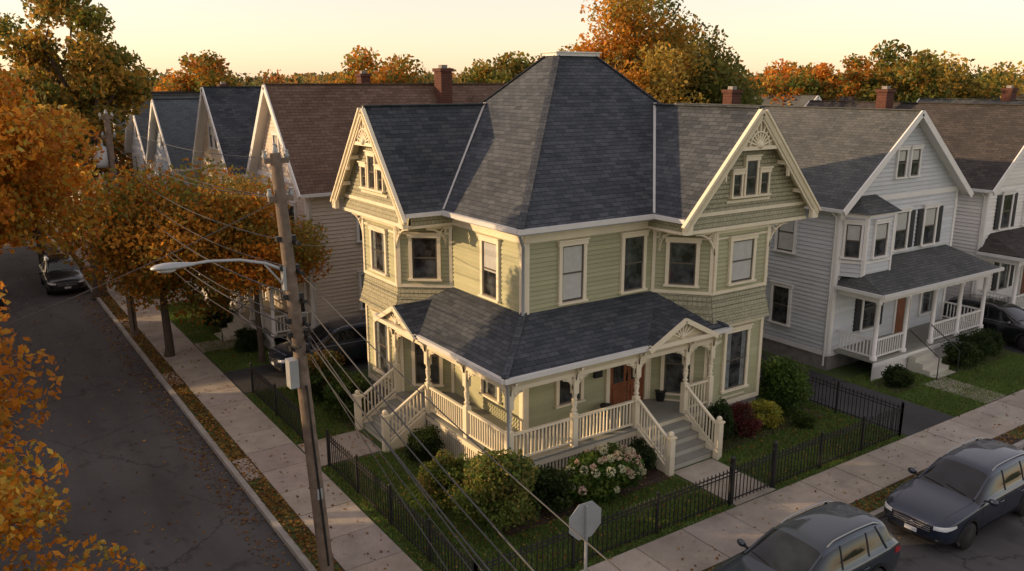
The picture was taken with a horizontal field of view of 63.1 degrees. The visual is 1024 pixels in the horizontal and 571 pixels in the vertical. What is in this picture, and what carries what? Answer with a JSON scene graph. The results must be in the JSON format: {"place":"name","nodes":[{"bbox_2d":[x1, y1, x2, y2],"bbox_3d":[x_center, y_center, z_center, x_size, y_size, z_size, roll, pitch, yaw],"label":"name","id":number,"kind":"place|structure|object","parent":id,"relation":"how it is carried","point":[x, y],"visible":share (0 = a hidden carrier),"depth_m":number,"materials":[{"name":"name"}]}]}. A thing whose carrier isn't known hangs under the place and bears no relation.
{"place":"outdoors","nodes":[
{"label":"outdoors","id":0,"kind":"place"},
{"bbox_2d":[48,237,303,568],"bbox_3d":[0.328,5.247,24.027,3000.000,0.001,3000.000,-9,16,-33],"label":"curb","id":1,"kind":"object","parent":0,"point":[209,446],"depth_m":25.14,"materials":[{"name":"grey concrete"}]},
{"bbox_2d":[65,62,1023,95],"bbox_3d":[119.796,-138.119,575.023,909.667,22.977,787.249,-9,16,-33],"label":"distant trees","id":2,"kind":"object","parent":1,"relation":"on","point":[277,77],"depth_m":225.51,"materials":[{"name":"orange plant"}]},
{"bbox_2d":[0,234,1023,570],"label":"street","id":3,"kind":"structure","parent":0,"point":[218,540],"depth_m":23.77,"materials":[{"name":"asphalt"}]},
{"bbox_2d":[38,252,85,294],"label":"parked car","id":4,"kind":"object","parent":3,"relation":"on","point":[56,273],"visible":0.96,"depth_m":43.78,"materials":[{"name":"metal"}]},
{"bbox_2d":[711,500,899,570],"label":"parked car","id":5,"kind":"object","parent":3,"relation":"on","point":[835,536],"visible":1,"depth_m":17.58,"materials":[{"name":"metal"}]},
{"bbox_2d":[884,437,1023,549],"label":"parked car","id":6,"kind":"object","parent":3,"relation":"on","point":[960,497],"visible":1,"depth_m":20.38,"materials":[{"name":"metal"}]},
{"bbox_2d":[0,0,1023,79],"label":"sky","id":7,"kind":"structure","parent":0,"point":[254,36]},
{"bbox_2d":[43,199,1023,570],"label":"lawn","id":8,"kind":"structure","parent":0,"point":[851,369],"depth_m":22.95,"materials":[{"name":"green plant"}]},
{"bbox_2d":[0,62,110,254],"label":"maple tree","id":9,"kind":"object","parent":8,"relation":"on","point":[26,158],"visible":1,"depth_m":19.79,"materials":[{"name":"orange plant"}]},
{"bbox_2d":[0,281,146,570],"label":"maple tree","id":10,"kind":"object","parent":8,"relation":"on","point":[9,501],"visible":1,"depth_m":12.00,"materials":[{"name":"orange plant"}]},
{"bbox_2d":[0,0,159,299],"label":"oak tree","id":11,"kind":"object","parent":8,"relation":"on","point":[92,89],"visible":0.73,"depth_m":38.52,"materials":[{"name":"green plant"}]},
{"bbox_2d":[72,117,133,227],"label":"maple tree","id":12,"kind":"object","parent":8,"relation":"on","point":[123,158],"visible":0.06,"depth_m":58.24,"materials":[{"name":"orange plant"}]},
{"bbox_2d":[94,109,138,336],"bbox_3d":[-16.457,-2.359,34.602,0.920,9.683,0.766,-9,16,-33],"label":"utility pole","id":13,"kind":"object","parent":8,"relation":"on","point":[109,155],"visible":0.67,"depth_m":33.91,"materials":[{"name":"brown wood"}]},
{"bbox_2d":[38,156,277,356],"bbox_3d":[-12.580,-0.906,32.337,8.767,7.973,7.574,5,15,19],"label":"maple tree","id":14,"kind":"object","parent":8,"relation":"on","point":[126,242],"visible":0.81,"depth_m":30.41,"materials":[{"name":"orange plant"}]},
{"bbox_2d":[153,50,241,91],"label":"oak tree","id":15,"kind":"object","parent":8,"relation":"on","point":[204,69],"visible":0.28,"depth_m":84.90,"materials":[{"name":"orange plant"}]},
{"bbox_2d":[233,327,264,352],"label":"yew shrub","id":16,"kind":"object","parent":8,"relation":"on","point":[246,342],"visible":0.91,"depth_m":33.48,"materials":[{"name":"green plant"}]},
{"bbox_2d":[174,164,332,363],"bbox_3d":[-9.456,-0.748,31.797,5.855,7.910,5.560,2,14,9],"label":"maple tree","id":17,"kind":"object","parent":8,"relation":"on","point":[309,258],"visible":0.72,"depth_m":30.05,"materials":[{"name":"orange plant"}]},
{"bbox_2d":[262,144,333,570],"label":"utility pole","id":18,"kind":"object","parent":8,"relation":"on","point":[297,372],"visible":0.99,"depth_m":17.20,"materials":[{"name":"brown wood"}]},
{"bbox_2d":[150,259,286,290],"bbox_3d":[-5.631,-0.155,16.160,2.561,0.850,0.299,-11,17,-38],"label":"street lamp","id":19,"kind":"object","parent":18,"relation":"attached to","point":[170,267],"visible":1,"depth_m":15.95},
{"bbox_2d":[1,119,620,570],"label":"overhead power lines","id":20,"kind":"object","parent":18,"relation":"attached to","point":[417,483],"visible":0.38,"depth_m":14.15,"materials":[{"name":"rubber"}]},
{"bbox_2d":[243,71,366,302],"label":"foundation","id":21,"kind":"object","parent":8,"relation":"on","point":[365,72],"visible":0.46,"depth_m":41.86,"materials":[{"name":"stone"}]},
{"bbox_2d":[202,112,257,194],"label":"walls","id":22,"kind":"structure","parent":21,"relation":"on","point":[216,156],"depth_m":42.79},
{"bbox_2d":[189,87,263,295],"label":"trim","id":23,"kind":"structure","parent":22,"relation":"attached to","point":[211,123],"depth_m":41.65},
{"bbox_2d":[202,86,261,174],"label":"roof","id":24,"kind":"structure","parent":22,"relation":"on","point":[233,110],"depth_m":40.88,"materials":[{"name":"stone"}]},
{"bbox_2d":[318,45,426,82],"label":"oak tree","id":25,"kind":"object","parent":8,"relation":"on","point":[392,72],"visible":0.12,"depth_m":71.12,"materials":[{"name":"orange plant"}]},
{"bbox_2d":[460,50,542,82],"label":"oak tree","id":26,"kind":"object","parent":8,"relation":"on","point":[503,71],"visible":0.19,"depth_m":71.20,"materials":[{"name":"green plant"}]},
{"bbox_2d":[0,216,1023,570],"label":"fallen leaves","id":27,"kind":"object","parent":8,"relation":"on","point":[184,392],"visible":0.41,"depth_m":24.58,"materials":[{"name":"plant"}]},
{"bbox_2d":[44,230,1023,570],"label":"kerb","id":28,"kind":"structure","parent":8,"relation":"on","point":[268,514],"depth_m":24.25,"materials":[{"name":"concrete"}]},
{"bbox_2d":[365,403,710,469],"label":"steps","id":29,"kind":"structure","parent":8,"relation":"on","point":[692,461],"depth_m":24.41,"materials":[{"name":"paint"}]},
{"bbox_2d":[426,370,698,472],"bbox_3d":[1.197,3.090,26.286,7.480,2.840,6.500,-9,16,-33],"label":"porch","id":30,"kind":"object","parent":8,"relation":"on","point":[660,395],"visible":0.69,"depth_m":24.80,"materials":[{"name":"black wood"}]},
{"bbox_2d":[370,378,755,411],"bbox_3d":[1.753,3.416,29.331,11.340,0.760,10.340,-9,16,-33],"label":"foundation","id":31,"kind":"object","parent":8,"relation":"on","point":[744,401],"visible":0.11,"depth_m":28.16,"materials":[{"name":"stone"}]},
{"bbox_2d":[364,219,766,429],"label":"walls","id":32,"kind":"structure","parent":31,"relation":"on","point":[603,264],"depth_m":24.99,"materials":[{"name":"green"}]},
{"bbox_2d":[363,391,712,465],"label":"porch floor","id":33,"kind":"structure","parent":32,"relation":"attached to","point":[664,411],"depth_m":24.49,"materials":[{"name":"paint"}]},
{"bbox_2d":[352,332,724,476],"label":"porch posts","id":34,"kind":"object","parent":33,"relation":"on","point":[671,438],"visible":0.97,"depth_m":24.10,"materials":[{"name":"wood"}]},
{"bbox_2d":[364,372,713,458],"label":"balusters","id":35,"kind":"object","parent":33,"relation":"on","point":[442,404],"visible":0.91,"depth_m":23.59,"materials":[{"name":"wood"}]},
{"bbox_2d":[361,368,714,461],"bbox_3d":[0.429,3.981,24.148,10.920,1.525,5.008,2,14,9],"label":"railing","id":36,"kind":"object","parent":35,"relation":"attached to","point":[641,403],"visible":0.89,"depth_m":23.75,"materials":[{"name":"wood"}]},
{"bbox_2d":[443,216,652,448],"bbox_3d":[1.763,0.436,28.644,12.300,6.675,11.195,-9,16,-33],"label":"gutter","id":37,"kind":"object","parent":32,"relation":"attached to","point":[522,314],"visible":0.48,"depth_m":22.41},
{"bbox_2d":[373,231,745,397],"bbox_3d":[1.229,1.038,25.423,12.013,4.675,3.080,2,14,7],"label":"curtain","id":38,"kind":"object","parent":32,"relation":"hanging from","point":[728,353],"visible":0.75,"depth_m":26.52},
{"bbox_2d":[361,55,764,378],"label":"roof","id":39,"kind":"structure","parent":32,"relation":"on","point":[559,140],"depth_m":24.84,"materials":[{"name":"stone"}]},
{"bbox_2d":[363,157,766,402],"bbox_3d":[1.738,-0.870,28.198,11.574,7.085,10.574,-9,16,-33],"label":"glass","id":40,"kind":"object","parent":32,"relation":"attached to","point":[682,273],"visible":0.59,"depth_m":25.73,"materials":[{"name":"glass"}]},
{"bbox_2d":[361,156,768,404],"bbox_3d":[1.738,-0.873,28.198,11.616,7.170,10.616,-9,16,-33],"label":"sash","id":41,"kind":"object","parent":32,"relation":"attached to","point":[641,262],"visible":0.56,"depth_m":25.42,"materials":[{"name":"wood"}]},
{"bbox_2d":[352,213,787,399],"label":"brackets","id":42,"kind":"object","parent":32,"relation":"attached to","point":[716,342],"visible":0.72,"depth_m":24.67,"materials":[{"name":"wood"}]},
{"bbox_2d":[339,145,807,225],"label":"soffit","id":43,"kind":"structure","parent":32,"relation":"on","point":[349,172],"depth_m":27.20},
{"bbox_2d":[347,122,789,338],"bbox_3d":[1.314,-1.893,25.022,13.938,6.200,3.317,2,14,7],"label":"gable ornament","id":44,"kind":"object","parent":43,"relation":"attached to","point":[759,141],"visible":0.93,"depth_m":24.42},
{"bbox_2d":[338,51,807,384],"bbox_3d":[1.735,-3.481,27.646,12.430,8.280,11.380,-9,16,-33],"label":"gutter","id":45,"kind":"object","parent":43,"relation":"attached to","point":[484,371],"visible":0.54,"depth_m":23.15,"materials":[{"name":"metal"}]},
{"bbox_2d":[343,146,804,324],"bbox_3d":[1.634,-2.244,26.311,15.240,6.270,4.716,2,14,7],"label":"belt","id":46,"kind":"object","parent":43,"relation":"attached to","point":[728,308],"visible":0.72,"depth_m":25.64,"materials":[{"name":"wood"}]},
{"bbox_2d":[330,106,821,495],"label":"trim","id":47,"kind":"structure","parent":32,"relation":"attached to","point":[454,441],"depth_m":24.95,"materials":[{"name":"wood"}]},
{"bbox_2d":[332,111,818,386],"bbox_3d":[1.296,-1.499,23.899,16.026,6.687,7.529,2,14,7],"label":"bargeboard","id":48,"kind":"object","parent":47,"relation":"attached to","point":[696,331],"visible":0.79,"depth_m":24.26,"materials":[{"name":"wood"}]},
{"bbox_2d":[484,240,752,352],"bbox_3d":[1.930,-0.435,28.520,11.025,3.724,10.449,-9,16,-33],"label":"blind","id":49,"kind":"object","parent":32,"relation":"attached to","point":[572,261],"visible":0.32,"depth_m":23.80,"materials":[{"name":"fabric"}]},
{"bbox_2d":[610,364,643,404],"bbox_3d":[3.527,2.703,25.591,1.400,1.980,0.085,-9,16,-33],"label":"door","id":50,"kind":"structure","parent":32,"relation":"attached to","point":[618,392],"depth_m":25.60,"materials":[{"name":"brown wood"}]},
{"bbox_2d":[250,362,904,570],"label":"iron fence","id":51,"kind":"object","parent":8,"relation":"on","point":[429,527],"visible":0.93,"depth_m":21.60,"materials":[{"name":"metal"}]},
{"bbox_2d":[150,296,1005,505],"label":"walkway","id":52,"kind":"structure","parent":8,"relation":"on","point":[701,471],"depth_m":24.10,"materials":[{"name":"concrete"}]},
{"bbox_2d":[569,501,600,570],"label":"stop sign","id":53,"kind":"object","parent":8,"relation":"on","point":[584,520],"visible":1,"depth_m":15.72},
{"bbox_2d":[535,0,710,103],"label":"oak tree","id":54,"kind":"object","parent":8,"relation":"on","point":[649,54],"visible":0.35,"depth_m":46.63,"materials":[{"name":"orange plant"}]},
{"bbox_2d":[312,350,1013,536],"bbox_3d":[6.444,3.271,31.494,25.200,0.055,12.100,-9,16,-33],"label":"planting bed","id":55,"kind":"object","parent":8,"relation":"on","point":[658,475],"visible":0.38,"depth_m":23.35,"materials":[{"name":"soil"}]},
{"bbox_2d":[293,349,349,401],"bbox_3d":[-6.528,3.069,28.441,2.009,1.913,2.188,-9,16,-33],"label":"yew shrub","id":56,"kind":"object","parent":55,"relation":"on","point":[318,381],"visible":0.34,"depth_m":28.16,"materials":[{"name":"green plant"}]},
{"bbox_2d":[320,371,373,419],"bbox_3d":[-5.365,3.522,27.091,1.740,1.652,1.666,2,14,7],"label":"yew shrub","id":57,"kind":"object","parent":55,"relation":"on","point":[360,381],"visible":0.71,"depth_m":26.74,"materials":[{"name":"green plant"}]},
{"bbox_2d":[403,424,444,460],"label":"boxwood shrub","id":58,"kind":"object","parent":55,"relation":"on","point":[430,440],"visible":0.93,"depth_m":23.77,"materials":[{"name":"green plant"}]},
{"bbox_2d":[416,448,476,507],"bbox_3d":[-1.660,4.970,21.433,1.634,1.529,1.588,-9,16,-33],"label":"lilac shrub","id":59,"kind":"object","parent":55,"relation":"on","point":[452,465],"visible":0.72,"depth_m":21.11,"materials":[{"name":"green plant"}]},
{"bbox_2d":[448,447,540,529],"bbox_3d":[-0.361,4.984,20.217,2.305,2.061,2.234,-2,14,-10],"label":"lilac shrub","id":60,"kind":"object","parent":55,"relation":"on","point":[493,486],"visible":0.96,"depth_m":19.82,"materials":[{"name":"green plant"}]},
{"bbox_2d":[523,465,573,513],"bbox_3d":[0.942,5.208,21.239,1.362,1.151,1.525,-9,16,-33],"label":"rhododendron shrub","id":61,"kind":"object","parent":55,"relation":"on","point":[552,483],"visible":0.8,"depth_m":20.96,"materials":[{"name":"green plant"}]},
{"bbox_2d":[564,442,646,505],"bbox_3d":[2.368,4.903,21.874,2.558,1.470,1.838,-9,16,-33],"label":"hydrangea bush","id":62,"kind":"object","parent":55,"relation":"on","point":[605,471],"visible":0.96,"depth_m":21.40,"materials":[{"name":"green plant"}]},
{"bbox_2d":[623,437,656,469],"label":"boxwood shrub","id":63,"kind":"object","parent":55,"relation":"on","point":[647,455],"visible":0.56,"depth_m":23.09,"materials":[{"name":"green plant"}]},
{"bbox_2d":[701,397,737,442],"bbox_3d":[6.145,4.072,24.930,1.063,1.590,0.994,-9,16,-33],"label":"arborvitae shrub","id":64,"kind":"object","parent":55,"relation":"on","point":[722,410],"visible":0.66,"depth_m":24.73,"materials":[{"name":"green plant"}]},
{"bbox_2d":[730,401,762,437],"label":"barberry shrub","id":65,"kind":"object","parent":55,"relation":"on","point":[744,418],"visible":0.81,"depth_m":25.45,"materials":[{"name":"red plant"}]},
{"bbox_2d":[749,398,783,429],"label":"spirea shrub","id":66,"kind":"object","parent":55,"relation":"on","point":[768,413],"visible":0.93,"depth_m":26.16,"materials":[{"name":"yellow plant"}]},
{"bbox_2d":[756,355,814,416],"bbox_3d":[8.977,3.174,27.537,1.879,2.133,1.953,-9,16,-33],"label":"lilac shrub","id":67,"kind":"object","parent":55,"relation":"on","point":[787,384],"visible":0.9,"depth_m":27.07,"materials":[{"name":"green plant"}]},
{"bbox_2d":[940,340,983,366],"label":"yew shrub","id":68,"kind":"object","parent":55,"relation":"on","point":[969,354],"visible":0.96,"depth_m":31.62,"materials":[{"name":"green plant"}]},
{"bbox_2d":[956,328,998,360],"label":"yew shrub","id":69,"kind":"object","parent":55,"relation":"on","point":[985,345],"visible":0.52,"depth_m":32.52,"materials":[{"name":"green plant"}]},
{"bbox_2d":[588,0,768,104],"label":"oak tree","id":70,"kind":"object","parent":8,"relation":"on","point":[717,76],"visible":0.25,"depth_m":50.57,"materials":[{"name":"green plant"}]},
{"bbox_2d":[728,86,858,370],"bbox_3d":[11.760,-3.506,37.354,7.760,10.500,11.960,-9,16,-33],"label":"foundation","id":71,"kind":"object","parent":8,"relation":"on","point":[800,355],"visible":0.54,"depth_m":32.47,"materials":[{"name":"stone"}]},
{"bbox_2d":[763,123,955,350],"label":"walls","id":72,"kind":"structure","parent":71,"relation":"on","point":[805,270],"depth_m":31.97,"materials":[{"name":"wood"}]},
{"bbox_2d":[675,103,989,367],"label":"trim","id":73,"kind":"structure","parent":72,"relation":"attached to","point":[841,227],"depth_m":31.47,"materials":[{"name":"wood"}]},
{"bbox_2d":[677,103,1000,295],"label":"roof","id":74,"kind":"structure","parent":72,"relation":"on","point":[839,154],"depth_m":32.00,"materials":[{"name":"grey"}]},
{"bbox_2d":[773,159,933,327],"bbox_3d":[11.971,-2.983,37.162,7.894,6.735,12.844,-9,16,-33],"label":"glass","id":75,"kind":"object","parent":72,"relation":"attached to","point":[781,297],"visible":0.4,"depth_m":32.61,"materials":[{"name":"glass"}]},
{"bbox_2d":[771,149,936,328],"bbox_3d":[11.971,-2.986,37.162,7.936,6.820,12.886,-9,16,-33],"label":"sash","id":76,"kind":"object","parent":72,"relation":"attached to","point":[846,240],"visible":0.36,"depth_m":32.37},
{"bbox_2d":[778,150,935,249],"bbox_3d":[12.524,-3.156,36.281,7.899,5.980,10.880,-9,16,-33],"label":"blind","id":77,"kind":"object","parent":72,"relation":"attached to","point":[786,239],"visible":0.47,"depth_m":32.16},
{"bbox_2d":[852,205,943,331],"bbox_3d":[15.331,-0.744,33.000,5.365,4.440,0.075,-9,16,-33],"label":"shutter","id":78,"kind":"object","parent":72,"relation":"attached to","point":[858,302],"visible":0.67,"depth_m":33.02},
{"bbox_2d":[833,118,968,380],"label":"soffit","id":79,"kind":"structure","parent":72,"relation":"attached to","point":[876,373],"depth_m":32.48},
{"bbox_2d":[804,207,1004,365],"bbox_3d":[12.264,-1.414,37.160,8.835,6.028,14.400,-9,16,-33],"label":"gutter","id":80,"kind":"object","parent":79,"relation":"attached to","point":[900,293],"visible":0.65,"depth_m":30.64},
{"bbox_2d":[833,318,983,363],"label":"porch floor","id":81,"kind":"structure","parent":72,"relation":"attached to","point":[914,342],"depth_m":32.46,"materials":[{"name":"paint"}]},
{"bbox_2d":[839,303,978,355],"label":"balusters","id":82,"kind":"object","parent":81,"relation":"on","point":[973,318],"visible":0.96,"depth_m":32.42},
{"bbox_2d":[836,301,981,356],"bbox_3d":[15.815,1.655,32.931,7.545,0.682,1.592,-9,16,-33],"label":"railing","id":83,"kind":"object","parent":82,"relation":"attached to","point":[900,333],"visible":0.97,"depth_m":31.56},
{"bbox_2d":[869,276,989,360],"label":"porch posts","id":84,"kind":"object","parent":81,"relation":"on","point":[929,340],"visible":0.92,"depth_m":32.02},
{"bbox_2d":[750,58,867,105],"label":"oak tree","id":85,"kind":"object","parent":8,"relation":"on","point":[821,80],"visible":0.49,"depth_m":74.70,"materials":[{"name":"orange plant"}]},
{"bbox_2d":[836,52,903,96],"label":"oak tree","id":86,"kind":"object","parent":8,"relation":"on","point":[851,89],"visible":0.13,"depth_m":87.18,"materials":[{"name":"orange plant"}]},
{"bbox_2d":[881,364,915,387],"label":"yew shrub","id":87,"kind":"object","parent":8,"relation":"on","point":[896,375],"visible":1,"depth_m":29.67,"materials":[{"name":"green plant"}]},
{"bbox_2d":[853,39,956,101],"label":"oak tree","id":88,"kind":"object","parent":8,"relation":"on","point":[920,81],"visible":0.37,"depth_m":72.97,"materials":[{"name":"green plant"}]},
{"bbox_2d":[907,349,954,378],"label":"steps","id":89,"kind":"structure","parent":8,"relation":"on","point":[925,362],"depth_m":31.42,"materials":[{"name":"paint"}]},
{"bbox_2d":[891,48,1023,98],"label":"oak tree","id":90,"kind":"object","parent":8,"relation":"on","point":[984,84],"visible":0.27,"depth_m":79.86,"materials":[{"name":"orange plant"}]},
{"bbox_2d":[47,213,1023,570],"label":"sidewalk","id":91,"kind":"structure","parent":0,"point":[681,549],"depth_m":22.99,"materials":[{"name":"concrete"}]},
{"bbox_2d":[224,340,1023,444],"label":"driveway","id":92,"kind":"structure","parent":0,"point":[917,418],"depth_m":29.04,"materials":[{"name":"concrete"}]},
{"bbox_2d":[268,315,367,371],"bbox_3d":[-6.926,2.235,32.281,4.811,1.615,2.268,-9,16,-33],"label":"parked car","id":93,"kind":"object","parent":92,"relation":"on","point":[350,340],"visible":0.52,"depth_m":31.70,"materials":[{"name":"metal"}]},
{"bbox_2d":[943,294,1023,350],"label":"parked car","id":94,"kind":"object","parent":92,"relation":"on","point":[1005,318],"visible":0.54,"depth_m":34.74,"materials":[{"name":"metal"}]},
{"bbox_3d":[-4.191,-4.408,39.043,13.460,11.450,5.860,-9,16,-33],"label":"foundation","id":95,"kind":"object","parent":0,"visible":0},
{"bbox_2d":[258,111,365,327],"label":"walls","id":96,"kind":"structure","parent":95,"relation":"on","point":[337,287],"depth_m":34.22,"materials":[{"name":"wood"}]},
{"bbox_2d":[230,300,309,337],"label":"porch floor","id":97,"kind":"structure","parent":96,"relation":"attached to","point":[246,313],"depth_m":36.21,"materials":[{"name":"paint"}]},
{"bbox_2d":[230,284,277,335],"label":"porch posts","id":98,"kind":"object","parent":97,"relation":"on","point":[242,310],"visible":0.37,"depth_m":34.16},
{"bbox_2d":[233,95,324,349],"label":"soffit","id":99,"kind":"structure","parent":96,"relation":"attached to","point":[268,344],"depth_m":35.79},
{"bbox_2d":[231,84,365,342],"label":"trim","id":100,"kind":"structure","parent":96,"relation":"attached to","point":[277,133],"depth_m":34.13,"materials":[{"name":"wood"}]},
{"bbox_2d":[263,83,505,269],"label":"roof","id":101,"kind":"structure","parent":96,"relation":"attached to","point":[315,121],"depth_m":34.46,"materials":[{"name":"brown"}]},
{"bbox_2d":[432,68,453,103],"bbox_3d":[-3.123,-7.623,38.196,0.680,4.500,0.760,-9,16,-33],"label":"chimney","id":102,"kind":"object","parent":101,"relation":"on","point":[443,85],"visible":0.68,"depth_m":37.61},
{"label":"foundation","id":103,"kind":"object","parent":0,"visible":0},
{"bbox_2d":[154,124,200,191],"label":"walls","id":104,"kind":"structure","parent":103,"relation":"on","point":[159,150],"depth_m":48.98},
{"bbox_2d":[153,98,200,168],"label":"roof","id":105,"kind":"structure","parent":104,"relation":"on","point":[177,117],"depth_m":47.24,"materials":[{"name":"grey"}]},
{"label":"foundation","id":106,"kind":"object","parent":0,"visible":0},
{"bbox_2d":[132,122,155,178],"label":"walls","id":107,"kind":"structure","parent":106,"relation":"on","point":[135,142],"depth_m":56.35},
{"bbox_2d":[108,94,199,192],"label":"roof","id":108,"kind":"structure","parent":107,"relation":"attached to","point":[142,120],"depth_m":54.19,"materials":[{"name":"grey"}]},
{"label":"foundation","id":109,"kind":"object","parent":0,"visible":0},
{"bbox_2d":[945,154,1023,300],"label":"walls","id":110,"kind":"structure","parent":109,"relation":"on","point":[967,223],"depth_m":37.54,"materials":[{"name":"wood"}]},
{"bbox_2d":[805,101,1023,303],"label":"trim","id":111,"kind":"structure","parent":110,"relation":"attached to","point":[1001,182],"depth_m":36.98,"materials":[{"name":"wood"}]},
{"bbox_2d":[807,100,1023,258],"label":"roof","id":112,"kind":"structure","parent":110,"relation":"on","point":[984,143],"depth_m":38.26,"materials":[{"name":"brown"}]},
{"bbox_2d":[991,193,1017,290],"bbox_3d":[24.006,-2.229,39.079,6.036,4.440,0.075,-9,16,-33],"label":"shutter","id":113,"kind":"object","parent":110,"relation":"attached to","point":[995,227],"visible":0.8,"depth_m":37.92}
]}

